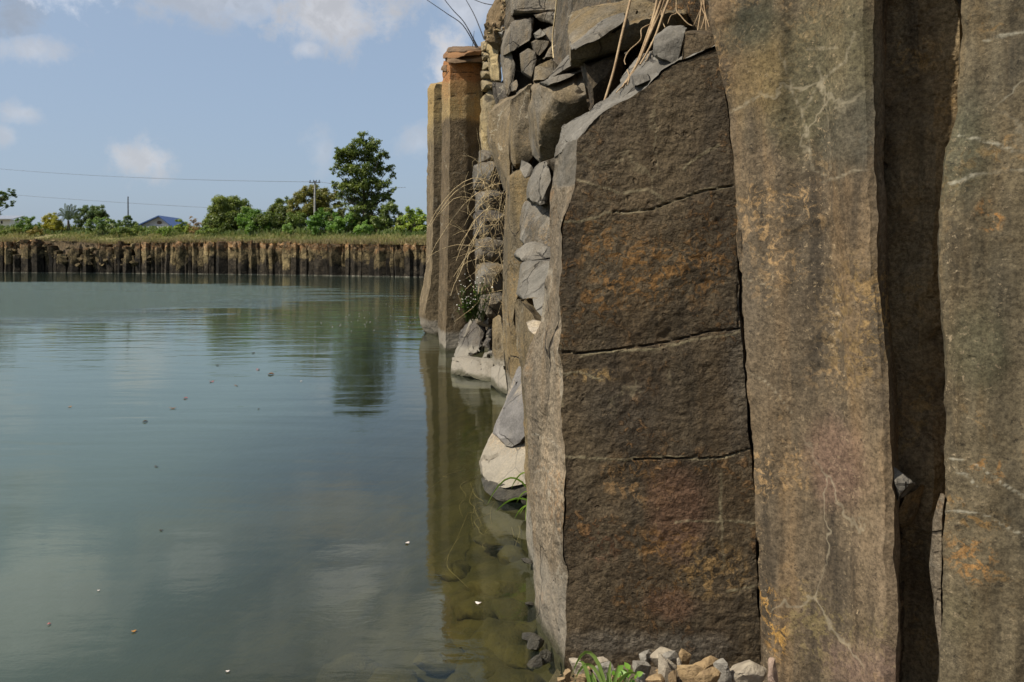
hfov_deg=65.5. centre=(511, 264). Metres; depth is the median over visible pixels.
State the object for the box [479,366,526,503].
boulder
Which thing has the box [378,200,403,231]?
leafy tree
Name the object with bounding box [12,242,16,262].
column
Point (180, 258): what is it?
column
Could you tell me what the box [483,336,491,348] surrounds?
rubble stone
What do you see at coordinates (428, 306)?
basalt column
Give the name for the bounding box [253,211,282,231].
bush
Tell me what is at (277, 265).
column
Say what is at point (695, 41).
dark block
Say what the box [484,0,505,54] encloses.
earth bank
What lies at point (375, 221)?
bush
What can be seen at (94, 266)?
column
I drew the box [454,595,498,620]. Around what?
drowned rock
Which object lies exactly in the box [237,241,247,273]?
column
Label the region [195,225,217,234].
shrub
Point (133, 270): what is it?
column
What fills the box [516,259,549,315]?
rock block
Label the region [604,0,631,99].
dry stalk
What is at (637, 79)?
fracture chip
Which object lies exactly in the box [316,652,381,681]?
drowned rock
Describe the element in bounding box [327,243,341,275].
column
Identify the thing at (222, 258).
column
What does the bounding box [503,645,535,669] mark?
drowned rock
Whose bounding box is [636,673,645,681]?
stone
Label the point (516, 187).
basalt column
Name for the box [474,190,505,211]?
rubble stone
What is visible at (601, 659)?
stone
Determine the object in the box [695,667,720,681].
stone
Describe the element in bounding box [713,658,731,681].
stone
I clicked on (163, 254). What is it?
column
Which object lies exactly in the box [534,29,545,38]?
rock block
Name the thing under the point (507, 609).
drowned rock
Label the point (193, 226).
dry shrub
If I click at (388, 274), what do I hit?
column
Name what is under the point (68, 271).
column
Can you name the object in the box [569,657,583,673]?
stone
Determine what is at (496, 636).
drowned rock
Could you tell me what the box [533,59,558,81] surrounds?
rock block
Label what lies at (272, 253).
column
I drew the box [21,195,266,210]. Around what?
power line
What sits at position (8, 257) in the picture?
column
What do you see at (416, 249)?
column
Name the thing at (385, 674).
drowned rock
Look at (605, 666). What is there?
stone
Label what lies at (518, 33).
rock block
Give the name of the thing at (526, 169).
rock block
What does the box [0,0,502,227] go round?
sky
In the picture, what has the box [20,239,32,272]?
column
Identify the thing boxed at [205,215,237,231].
bush
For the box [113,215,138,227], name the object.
bush
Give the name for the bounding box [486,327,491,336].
rubble stone
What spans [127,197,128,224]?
thin pole
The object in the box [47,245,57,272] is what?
column
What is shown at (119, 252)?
column
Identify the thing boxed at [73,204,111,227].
dome tree
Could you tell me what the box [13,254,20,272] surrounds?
column
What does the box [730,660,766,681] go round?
stone
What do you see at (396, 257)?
column
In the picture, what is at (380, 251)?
column
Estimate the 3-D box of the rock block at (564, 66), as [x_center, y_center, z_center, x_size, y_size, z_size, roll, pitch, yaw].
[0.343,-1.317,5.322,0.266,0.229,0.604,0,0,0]
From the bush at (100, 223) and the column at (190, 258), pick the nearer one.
the column at (190, 258)
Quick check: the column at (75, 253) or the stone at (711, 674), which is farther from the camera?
the column at (75, 253)
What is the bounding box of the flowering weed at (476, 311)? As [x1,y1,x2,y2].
[456,277,492,321]
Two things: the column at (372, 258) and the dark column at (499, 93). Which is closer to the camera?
the dark column at (499, 93)
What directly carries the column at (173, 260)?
on the bank at (62, 245)
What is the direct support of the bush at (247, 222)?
on the bank at (62, 245)
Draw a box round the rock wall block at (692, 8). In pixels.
[626,0,711,69]
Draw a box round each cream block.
[450,356,493,381]
[490,365,507,394]
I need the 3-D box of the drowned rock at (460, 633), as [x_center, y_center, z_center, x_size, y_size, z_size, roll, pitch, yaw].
[-0.188,1.645,3.548,0.229,0.062,0.284,0,0,0]
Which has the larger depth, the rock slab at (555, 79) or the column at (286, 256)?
the column at (286, 256)
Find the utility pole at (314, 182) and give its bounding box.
[309,180,319,212]
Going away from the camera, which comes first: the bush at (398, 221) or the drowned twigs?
the drowned twigs
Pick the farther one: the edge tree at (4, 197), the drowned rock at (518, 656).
the edge tree at (4, 197)
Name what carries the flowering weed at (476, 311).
on the rubble stone
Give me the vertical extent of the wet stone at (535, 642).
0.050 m
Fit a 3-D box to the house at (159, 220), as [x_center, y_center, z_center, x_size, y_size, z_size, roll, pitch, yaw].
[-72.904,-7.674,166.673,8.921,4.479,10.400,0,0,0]
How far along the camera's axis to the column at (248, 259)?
116.49 m
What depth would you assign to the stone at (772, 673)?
2.54 m
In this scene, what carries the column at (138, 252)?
on the bank at (62, 245)
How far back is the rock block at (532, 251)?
5.94 m
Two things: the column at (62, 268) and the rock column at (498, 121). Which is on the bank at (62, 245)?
the column at (62, 268)
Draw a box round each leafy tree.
[266,196,300,227]
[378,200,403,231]
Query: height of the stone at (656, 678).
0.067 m
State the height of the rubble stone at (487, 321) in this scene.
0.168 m
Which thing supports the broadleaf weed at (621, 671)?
on the shore ground at (557, 673)
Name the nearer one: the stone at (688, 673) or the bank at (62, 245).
the stone at (688, 673)
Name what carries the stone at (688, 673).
on the shore ground at (557, 673)
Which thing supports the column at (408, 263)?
on the bank at (62, 245)
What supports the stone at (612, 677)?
on the shore ground at (557, 673)
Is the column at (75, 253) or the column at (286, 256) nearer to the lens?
the column at (286, 256)
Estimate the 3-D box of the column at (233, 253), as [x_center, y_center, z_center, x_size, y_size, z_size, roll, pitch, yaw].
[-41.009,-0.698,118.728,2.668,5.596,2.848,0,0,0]
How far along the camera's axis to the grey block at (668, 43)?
3.00 m
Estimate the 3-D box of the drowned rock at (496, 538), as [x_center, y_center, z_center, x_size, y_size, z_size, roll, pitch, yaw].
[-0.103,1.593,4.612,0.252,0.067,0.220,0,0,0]
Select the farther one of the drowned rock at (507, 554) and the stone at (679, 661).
the drowned rock at (507, 554)
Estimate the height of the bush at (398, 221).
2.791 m
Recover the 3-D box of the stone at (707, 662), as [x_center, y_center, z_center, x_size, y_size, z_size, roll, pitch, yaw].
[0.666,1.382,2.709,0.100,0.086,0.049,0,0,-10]
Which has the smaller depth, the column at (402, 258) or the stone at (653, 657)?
the stone at (653, 657)
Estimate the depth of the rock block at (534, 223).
6.28 m
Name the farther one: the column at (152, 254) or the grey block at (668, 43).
the column at (152, 254)
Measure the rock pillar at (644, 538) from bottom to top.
3.112 m
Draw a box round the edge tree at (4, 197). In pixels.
[0,188,17,214]
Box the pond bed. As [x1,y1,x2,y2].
[0,297,566,681]
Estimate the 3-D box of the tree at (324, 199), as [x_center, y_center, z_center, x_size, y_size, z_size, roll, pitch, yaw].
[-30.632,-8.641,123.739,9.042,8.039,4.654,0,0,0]
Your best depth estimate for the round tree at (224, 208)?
130.33 m
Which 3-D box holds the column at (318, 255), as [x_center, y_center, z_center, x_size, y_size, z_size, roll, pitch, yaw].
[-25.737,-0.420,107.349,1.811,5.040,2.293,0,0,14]
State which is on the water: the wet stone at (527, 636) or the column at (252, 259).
the wet stone at (527, 636)
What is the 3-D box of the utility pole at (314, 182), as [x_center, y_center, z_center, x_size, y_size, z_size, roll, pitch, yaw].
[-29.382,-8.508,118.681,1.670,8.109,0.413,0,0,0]
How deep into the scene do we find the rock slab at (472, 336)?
11.60 m
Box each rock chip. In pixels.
[526,320,540,334]
[894,467,915,500]
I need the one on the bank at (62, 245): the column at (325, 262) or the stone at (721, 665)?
the column at (325, 262)
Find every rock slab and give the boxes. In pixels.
[454,319,486,356]
[539,68,581,85]
[567,0,688,66]
[569,12,624,49]
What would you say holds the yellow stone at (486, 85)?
on the yellow stone at (487, 103)
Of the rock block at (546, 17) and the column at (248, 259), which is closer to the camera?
the rock block at (546, 17)
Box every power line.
[6,169,296,181]
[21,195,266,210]
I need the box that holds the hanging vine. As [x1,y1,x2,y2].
[552,0,556,57]
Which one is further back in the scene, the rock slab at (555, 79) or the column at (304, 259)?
the column at (304, 259)
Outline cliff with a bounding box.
[484,0,961,531]
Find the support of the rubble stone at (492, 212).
on the rubble stone at (492, 256)
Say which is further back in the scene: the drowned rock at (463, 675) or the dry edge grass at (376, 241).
the dry edge grass at (376, 241)
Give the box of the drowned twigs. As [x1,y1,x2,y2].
[425,469,519,586]
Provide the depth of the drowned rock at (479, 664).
3.20 m
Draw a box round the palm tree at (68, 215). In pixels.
[56,203,80,229]
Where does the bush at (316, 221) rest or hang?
on the bank at (62, 245)
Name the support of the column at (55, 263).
on the bank at (62, 245)
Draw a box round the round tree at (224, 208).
[201,195,254,232]
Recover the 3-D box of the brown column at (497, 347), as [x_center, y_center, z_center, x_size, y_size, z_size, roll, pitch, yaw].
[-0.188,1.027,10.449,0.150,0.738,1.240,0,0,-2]
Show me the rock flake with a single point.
(936, 565)
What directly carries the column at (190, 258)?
on the bank at (62, 245)
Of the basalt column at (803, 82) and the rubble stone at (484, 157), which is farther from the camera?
the rubble stone at (484, 157)
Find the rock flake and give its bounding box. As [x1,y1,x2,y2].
[929,493,944,652]
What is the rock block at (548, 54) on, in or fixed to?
on the cliff
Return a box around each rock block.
[501,17,533,55]
[509,84,533,170]
[510,0,555,16]
[511,80,517,91]
[514,241,549,261]
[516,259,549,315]
[519,201,549,245]
[520,48,536,78]
[520,160,533,177]
[526,161,551,205]
[528,69,588,161]
[531,39,549,57]
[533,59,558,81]
[534,11,556,23]
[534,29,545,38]
[541,25,555,48]
[541,45,554,59]
[544,55,580,80]
[581,52,625,110]
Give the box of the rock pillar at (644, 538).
[523,45,760,676]
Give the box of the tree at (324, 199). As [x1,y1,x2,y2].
[286,183,342,218]
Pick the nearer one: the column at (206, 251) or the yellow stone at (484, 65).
the yellow stone at (484, 65)
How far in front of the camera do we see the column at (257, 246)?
114.68 m
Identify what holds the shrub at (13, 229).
on the bank at (62, 245)
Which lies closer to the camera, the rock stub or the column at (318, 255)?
the rock stub
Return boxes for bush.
[14,216,40,231]
[41,212,66,231]
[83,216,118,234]
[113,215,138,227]
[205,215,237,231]
[235,206,271,233]
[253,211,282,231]
[284,211,307,231]
[305,207,338,235]
[323,204,347,221]
[330,211,360,231]
[345,212,367,231]
[369,216,389,232]
[391,215,406,229]
[394,206,426,232]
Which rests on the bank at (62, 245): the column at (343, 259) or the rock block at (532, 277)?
the column at (343, 259)
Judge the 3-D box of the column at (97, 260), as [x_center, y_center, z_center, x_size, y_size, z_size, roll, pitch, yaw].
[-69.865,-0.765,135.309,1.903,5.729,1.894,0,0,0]
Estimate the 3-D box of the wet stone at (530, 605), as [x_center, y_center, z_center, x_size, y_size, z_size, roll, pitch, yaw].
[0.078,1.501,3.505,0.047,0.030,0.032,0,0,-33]
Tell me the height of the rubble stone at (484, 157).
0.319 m
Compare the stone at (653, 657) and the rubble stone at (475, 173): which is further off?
the rubble stone at (475, 173)
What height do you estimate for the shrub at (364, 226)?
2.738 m
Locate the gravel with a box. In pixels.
[560,665,657,681]
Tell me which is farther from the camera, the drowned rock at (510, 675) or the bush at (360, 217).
the bush at (360, 217)
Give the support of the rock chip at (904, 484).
attached to the basalt column at (803, 82)
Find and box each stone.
[472,161,500,190]
[473,210,504,237]
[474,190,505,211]
[475,236,503,263]
[475,262,502,295]
[475,292,502,327]
[478,150,493,162]
[479,89,495,150]
[480,70,490,79]
[481,41,485,51]
[481,51,488,60]
[481,60,488,69]
[481,79,493,91]
[482,352,490,357]
[483,318,491,324]
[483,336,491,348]
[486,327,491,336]
[521,558,532,563]
[522,632,536,640]
[525,602,534,608]
[527,635,543,649]
[527,654,543,668]
[539,649,551,664]
[557,677,564,681]
[563,669,570,681]
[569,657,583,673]
[574,674,586,681]
[593,661,614,681]
[597,656,608,662]
[611,672,624,681]
[632,660,650,677]
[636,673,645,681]
[639,649,651,676]
[646,674,664,681]
[649,646,672,666]
[658,653,671,681]
[662,651,678,665]
[667,658,676,669]
[668,670,676,681]
[677,658,681,679]
[677,665,703,681]
[679,648,690,664]
[693,655,717,668]
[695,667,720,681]
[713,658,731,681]
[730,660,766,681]
[768,657,777,681]
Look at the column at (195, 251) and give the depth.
122.72 m
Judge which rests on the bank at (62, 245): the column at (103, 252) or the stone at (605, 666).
the column at (103, 252)
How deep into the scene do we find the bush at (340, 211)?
115.62 m
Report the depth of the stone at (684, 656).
2.79 m
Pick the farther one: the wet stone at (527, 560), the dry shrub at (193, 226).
the dry shrub at (193, 226)
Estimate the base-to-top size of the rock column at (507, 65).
0.852 m
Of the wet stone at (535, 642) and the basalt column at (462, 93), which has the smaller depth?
the wet stone at (535, 642)
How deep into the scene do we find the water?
20.84 m
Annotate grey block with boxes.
[620,51,653,82]
[653,25,687,62]
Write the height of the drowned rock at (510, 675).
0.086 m
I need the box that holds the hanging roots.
[667,0,709,30]
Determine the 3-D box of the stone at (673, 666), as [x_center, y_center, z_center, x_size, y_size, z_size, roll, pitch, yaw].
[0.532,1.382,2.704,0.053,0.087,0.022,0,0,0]
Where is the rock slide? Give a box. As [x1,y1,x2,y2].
[4,239,152,266]
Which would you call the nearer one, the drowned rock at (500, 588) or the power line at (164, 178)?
the drowned rock at (500, 588)
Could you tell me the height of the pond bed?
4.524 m
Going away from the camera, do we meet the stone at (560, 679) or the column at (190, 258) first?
the stone at (560, 679)
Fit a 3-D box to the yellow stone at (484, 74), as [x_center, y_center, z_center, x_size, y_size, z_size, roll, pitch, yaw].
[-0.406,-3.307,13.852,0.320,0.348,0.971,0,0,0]
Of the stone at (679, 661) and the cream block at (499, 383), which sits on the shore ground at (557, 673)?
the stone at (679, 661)
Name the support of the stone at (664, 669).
on the shore ground at (557, 673)
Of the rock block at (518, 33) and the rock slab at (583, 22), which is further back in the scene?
the rock block at (518, 33)
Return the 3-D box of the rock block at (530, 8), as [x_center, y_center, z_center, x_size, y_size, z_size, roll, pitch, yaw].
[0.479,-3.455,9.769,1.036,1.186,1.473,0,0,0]
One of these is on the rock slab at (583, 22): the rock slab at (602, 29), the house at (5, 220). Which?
the rock slab at (602, 29)
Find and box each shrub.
[0,227,21,234]
[26,226,44,235]
[110,227,132,235]
[132,223,151,233]
[156,226,172,236]
[173,218,192,232]
[187,216,202,233]
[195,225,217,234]
[281,223,292,233]
[353,220,374,234]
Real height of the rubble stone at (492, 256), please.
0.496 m
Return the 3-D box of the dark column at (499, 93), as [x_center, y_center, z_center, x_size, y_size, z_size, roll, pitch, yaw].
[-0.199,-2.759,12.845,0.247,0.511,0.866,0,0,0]
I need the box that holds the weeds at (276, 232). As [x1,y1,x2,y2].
[0,223,426,236]
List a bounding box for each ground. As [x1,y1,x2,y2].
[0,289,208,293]
[549,658,767,681]
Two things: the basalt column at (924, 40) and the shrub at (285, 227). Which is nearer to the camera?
the basalt column at (924, 40)
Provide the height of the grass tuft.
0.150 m
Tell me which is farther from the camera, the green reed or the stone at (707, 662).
the green reed
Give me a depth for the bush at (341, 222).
111.40 m
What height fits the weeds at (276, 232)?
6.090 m
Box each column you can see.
[0,242,4,272]
[4,241,13,272]
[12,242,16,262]
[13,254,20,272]
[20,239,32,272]
[30,238,45,272]
[44,243,51,272]
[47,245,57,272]
[53,251,62,272]
[56,254,67,272]
[67,251,70,272]
[68,248,82,272]
[82,248,92,272]
[93,255,95,272]
[95,243,100,272]
[99,243,111,272]
[106,247,113,272]
[113,246,116,272]
[115,241,127,272]
[122,246,134,272]
[131,255,135,272]
[134,243,141,272]
[141,242,150,273]
[150,242,154,273]
[154,242,161,273]
[160,242,165,273]
[164,242,170,273]
[170,242,175,273]
[175,240,184,273]
[184,242,188,273]
[188,241,191,273]
[191,242,198,273]
[197,240,203,273]
[203,241,209,273]
[207,242,215,273]
[216,241,230,273]
[228,241,238,273]
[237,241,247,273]
[247,240,256,274]
[247,248,248,273]
[255,241,259,274]
[259,241,269,274]
[268,243,276,274]
[275,241,279,274]
[277,242,282,274]
[280,241,292,274]
[290,242,298,274]
[299,244,301,274]
[300,243,308,274]
[307,244,314,274]
[313,243,322,274]
[321,244,329,275]
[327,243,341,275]
[341,244,345,275]
[345,243,350,275]
[349,243,358,275]
[357,244,362,275]
[362,244,369,275]
[368,242,375,275]
[373,243,386,275]
[386,243,390,276]
[389,241,394,276]
[393,245,399,276]
[399,242,404,276]
[403,243,413,276]
[411,243,420,276]
[419,82,441,334]
[419,245,425,276]
[438,46,485,357]
[486,42,501,82]
[487,96,511,190]
[492,82,505,103]
[492,315,504,365]
[500,51,514,96]
[502,169,529,389]
[707,0,904,681]
[883,0,962,681]
[937,0,1023,681]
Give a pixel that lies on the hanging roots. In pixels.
(702, 2)
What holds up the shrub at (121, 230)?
on the bank at (62, 245)
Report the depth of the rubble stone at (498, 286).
11.45 m
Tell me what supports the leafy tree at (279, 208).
on the bank at (62, 245)
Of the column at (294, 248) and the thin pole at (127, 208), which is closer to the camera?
the column at (294, 248)
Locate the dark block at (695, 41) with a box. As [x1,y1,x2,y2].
[682,30,715,61]
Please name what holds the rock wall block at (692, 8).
attached to the cliff
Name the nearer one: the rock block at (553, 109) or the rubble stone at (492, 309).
the rock block at (553, 109)
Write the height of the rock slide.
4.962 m
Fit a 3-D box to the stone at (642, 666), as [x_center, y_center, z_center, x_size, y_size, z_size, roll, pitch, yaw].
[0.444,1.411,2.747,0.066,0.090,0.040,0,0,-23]
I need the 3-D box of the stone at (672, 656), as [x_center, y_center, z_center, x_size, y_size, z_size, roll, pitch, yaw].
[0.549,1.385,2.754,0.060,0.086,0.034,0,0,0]
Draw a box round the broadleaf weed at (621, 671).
[611,662,642,681]
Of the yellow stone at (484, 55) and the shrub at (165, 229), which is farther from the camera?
the shrub at (165, 229)
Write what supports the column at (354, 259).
on the bank at (62, 245)
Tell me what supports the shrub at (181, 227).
on the bank at (62, 245)
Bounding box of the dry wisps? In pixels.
[427,0,505,47]
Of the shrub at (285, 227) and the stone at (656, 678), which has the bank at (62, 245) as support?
the shrub at (285, 227)
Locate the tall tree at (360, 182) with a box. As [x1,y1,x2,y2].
[329,131,396,224]
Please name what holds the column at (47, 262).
on the bank at (62, 245)
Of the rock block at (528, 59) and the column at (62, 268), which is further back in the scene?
the column at (62, 268)
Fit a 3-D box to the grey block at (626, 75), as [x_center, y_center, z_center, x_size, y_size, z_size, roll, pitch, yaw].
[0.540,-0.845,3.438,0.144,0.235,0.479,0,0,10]
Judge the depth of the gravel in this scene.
2.88 m
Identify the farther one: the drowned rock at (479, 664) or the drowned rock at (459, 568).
the drowned rock at (459, 568)
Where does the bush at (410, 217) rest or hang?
on the bank at (62, 245)
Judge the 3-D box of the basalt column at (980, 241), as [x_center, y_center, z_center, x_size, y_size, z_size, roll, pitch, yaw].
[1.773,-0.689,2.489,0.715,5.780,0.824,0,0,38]
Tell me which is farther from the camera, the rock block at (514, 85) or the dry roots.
the rock block at (514, 85)
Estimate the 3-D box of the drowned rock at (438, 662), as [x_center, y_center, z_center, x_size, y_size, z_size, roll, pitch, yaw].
[-0.313,1.699,3.404,0.218,0.069,0.170,0,0,0]
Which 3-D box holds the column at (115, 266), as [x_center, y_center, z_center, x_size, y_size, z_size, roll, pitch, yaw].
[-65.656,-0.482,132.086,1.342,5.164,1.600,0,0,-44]
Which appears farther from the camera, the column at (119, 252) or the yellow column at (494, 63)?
the column at (119, 252)
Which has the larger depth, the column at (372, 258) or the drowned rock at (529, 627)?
the column at (372, 258)
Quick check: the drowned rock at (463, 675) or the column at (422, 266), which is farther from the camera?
the column at (422, 266)
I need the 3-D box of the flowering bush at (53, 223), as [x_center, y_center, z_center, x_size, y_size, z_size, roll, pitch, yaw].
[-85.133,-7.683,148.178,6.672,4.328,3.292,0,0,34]
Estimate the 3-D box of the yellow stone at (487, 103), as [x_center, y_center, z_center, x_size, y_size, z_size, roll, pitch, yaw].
[-0.323,-2.441,13.851,0.509,1.412,0.998,0,0,0]
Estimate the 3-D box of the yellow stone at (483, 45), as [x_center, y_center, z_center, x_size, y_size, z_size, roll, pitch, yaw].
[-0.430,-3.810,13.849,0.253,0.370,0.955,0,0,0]
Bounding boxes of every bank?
[0,231,421,298]
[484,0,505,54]
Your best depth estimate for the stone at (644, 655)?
2.79 m
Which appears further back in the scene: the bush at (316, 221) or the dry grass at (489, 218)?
the bush at (316, 221)
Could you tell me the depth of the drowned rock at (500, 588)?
3.88 m
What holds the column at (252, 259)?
on the bank at (62, 245)
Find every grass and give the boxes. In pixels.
[0,227,426,243]
[0,236,425,244]
[427,128,505,321]
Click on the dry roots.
(657, 11)
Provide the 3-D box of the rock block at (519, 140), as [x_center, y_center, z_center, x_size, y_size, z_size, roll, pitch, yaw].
[0.109,-1.526,8.745,0.317,0.992,0.910,0,0,0]
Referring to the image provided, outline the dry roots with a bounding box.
[616,0,669,92]
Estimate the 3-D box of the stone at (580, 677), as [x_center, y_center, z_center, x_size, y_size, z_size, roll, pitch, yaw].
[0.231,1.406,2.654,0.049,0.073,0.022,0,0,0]
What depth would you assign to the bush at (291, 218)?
121.36 m
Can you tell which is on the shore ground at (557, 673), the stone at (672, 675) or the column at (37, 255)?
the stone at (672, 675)
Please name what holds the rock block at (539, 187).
on the rock block at (534, 223)
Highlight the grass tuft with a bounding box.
[573,651,635,681]
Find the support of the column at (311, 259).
on the bank at (62, 245)
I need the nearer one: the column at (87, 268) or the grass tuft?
the grass tuft
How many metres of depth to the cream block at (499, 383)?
9.59 m
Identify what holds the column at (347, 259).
on the bank at (62, 245)
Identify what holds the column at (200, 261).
on the bank at (62, 245)
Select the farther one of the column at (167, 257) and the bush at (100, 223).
the bush at (100, 223)
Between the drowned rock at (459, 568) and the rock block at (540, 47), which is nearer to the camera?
the drowned rock at (459, 568)
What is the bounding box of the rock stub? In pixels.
[514,297,540,586]
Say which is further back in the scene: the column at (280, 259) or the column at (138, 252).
the column at (138, 252)
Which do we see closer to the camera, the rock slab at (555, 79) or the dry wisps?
the rock slab at (555, 79)
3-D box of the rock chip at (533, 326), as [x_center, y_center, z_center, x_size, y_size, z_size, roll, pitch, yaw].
[0.122,0.295,3.682,0.093,0.073,0.268,0,0,-14]
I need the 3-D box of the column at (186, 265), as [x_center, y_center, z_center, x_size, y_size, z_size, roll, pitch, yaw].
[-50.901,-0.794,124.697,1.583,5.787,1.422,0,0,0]
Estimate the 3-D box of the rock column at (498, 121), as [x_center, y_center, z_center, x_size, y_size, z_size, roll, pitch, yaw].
[-0.124,-1.423,9.321,0.329,1.224,1.462,0,0,-2]
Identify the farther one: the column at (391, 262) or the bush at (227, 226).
the bush at (227, 226)
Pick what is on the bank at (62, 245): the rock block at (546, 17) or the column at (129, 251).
the column at (129, 251)
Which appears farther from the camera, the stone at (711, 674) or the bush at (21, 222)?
the bush at (21, 222)
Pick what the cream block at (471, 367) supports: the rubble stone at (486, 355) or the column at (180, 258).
the rubble stone at (486, 355)
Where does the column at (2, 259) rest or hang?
on the bank at (62, 245)
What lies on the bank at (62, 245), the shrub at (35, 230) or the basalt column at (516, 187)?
the shrub at (35, 230)
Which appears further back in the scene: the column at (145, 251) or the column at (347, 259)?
the column at (145, 251)
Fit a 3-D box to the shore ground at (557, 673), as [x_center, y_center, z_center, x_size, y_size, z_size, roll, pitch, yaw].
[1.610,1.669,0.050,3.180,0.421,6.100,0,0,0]
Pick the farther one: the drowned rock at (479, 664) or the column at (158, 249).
the column at (158, 249)
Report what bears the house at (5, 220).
on the bank at (62, 245)
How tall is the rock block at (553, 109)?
0.730 m
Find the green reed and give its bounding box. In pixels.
[488,472,526,520]
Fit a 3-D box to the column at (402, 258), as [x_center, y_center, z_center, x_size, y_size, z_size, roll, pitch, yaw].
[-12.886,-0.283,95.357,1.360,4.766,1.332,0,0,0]
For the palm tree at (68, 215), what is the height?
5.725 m
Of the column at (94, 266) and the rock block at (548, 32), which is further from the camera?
the column at (94, 266)
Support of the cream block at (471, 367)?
on the pond bed
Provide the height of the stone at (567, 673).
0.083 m
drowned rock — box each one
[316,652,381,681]
[367,667,417,681]
[413,647,463,676]
[435,559,469,581]
[444,668,475,681]
[445,619,484,648]
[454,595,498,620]
[455,647,513,681]
[462,579,520,597]
[468,617,527,660]
[472,530,515,546]
[482,667,545,681]
[490,597,531,621]
[497,545,527,564]
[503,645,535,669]
[509,621,537,634]
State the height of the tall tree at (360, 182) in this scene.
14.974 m
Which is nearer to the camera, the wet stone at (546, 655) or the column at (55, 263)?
the wet stone at (546, 655)
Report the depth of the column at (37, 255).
139.30 m
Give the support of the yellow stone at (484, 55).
on the yellow column at (494, 63)
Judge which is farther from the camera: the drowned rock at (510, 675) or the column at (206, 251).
the column at (206, 251)
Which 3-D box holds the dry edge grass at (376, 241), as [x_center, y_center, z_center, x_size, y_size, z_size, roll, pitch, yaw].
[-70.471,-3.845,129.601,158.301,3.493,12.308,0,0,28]
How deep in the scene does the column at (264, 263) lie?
113.76 m
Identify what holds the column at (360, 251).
on the bank at (62, 245)
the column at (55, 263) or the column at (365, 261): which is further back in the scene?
the column at (55, 263)
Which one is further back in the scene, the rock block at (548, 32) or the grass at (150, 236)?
the grass at (150, 236)
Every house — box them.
[0,216,24,225]
[139,215,185,227]
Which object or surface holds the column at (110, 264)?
on the bank at (62, 245)
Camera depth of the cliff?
9.71 m
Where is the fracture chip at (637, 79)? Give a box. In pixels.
[631,74,649,85]
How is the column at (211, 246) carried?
on the bank at (62, 245)
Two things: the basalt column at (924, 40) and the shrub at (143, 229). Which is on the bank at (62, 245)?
the shrub at (143, 229)

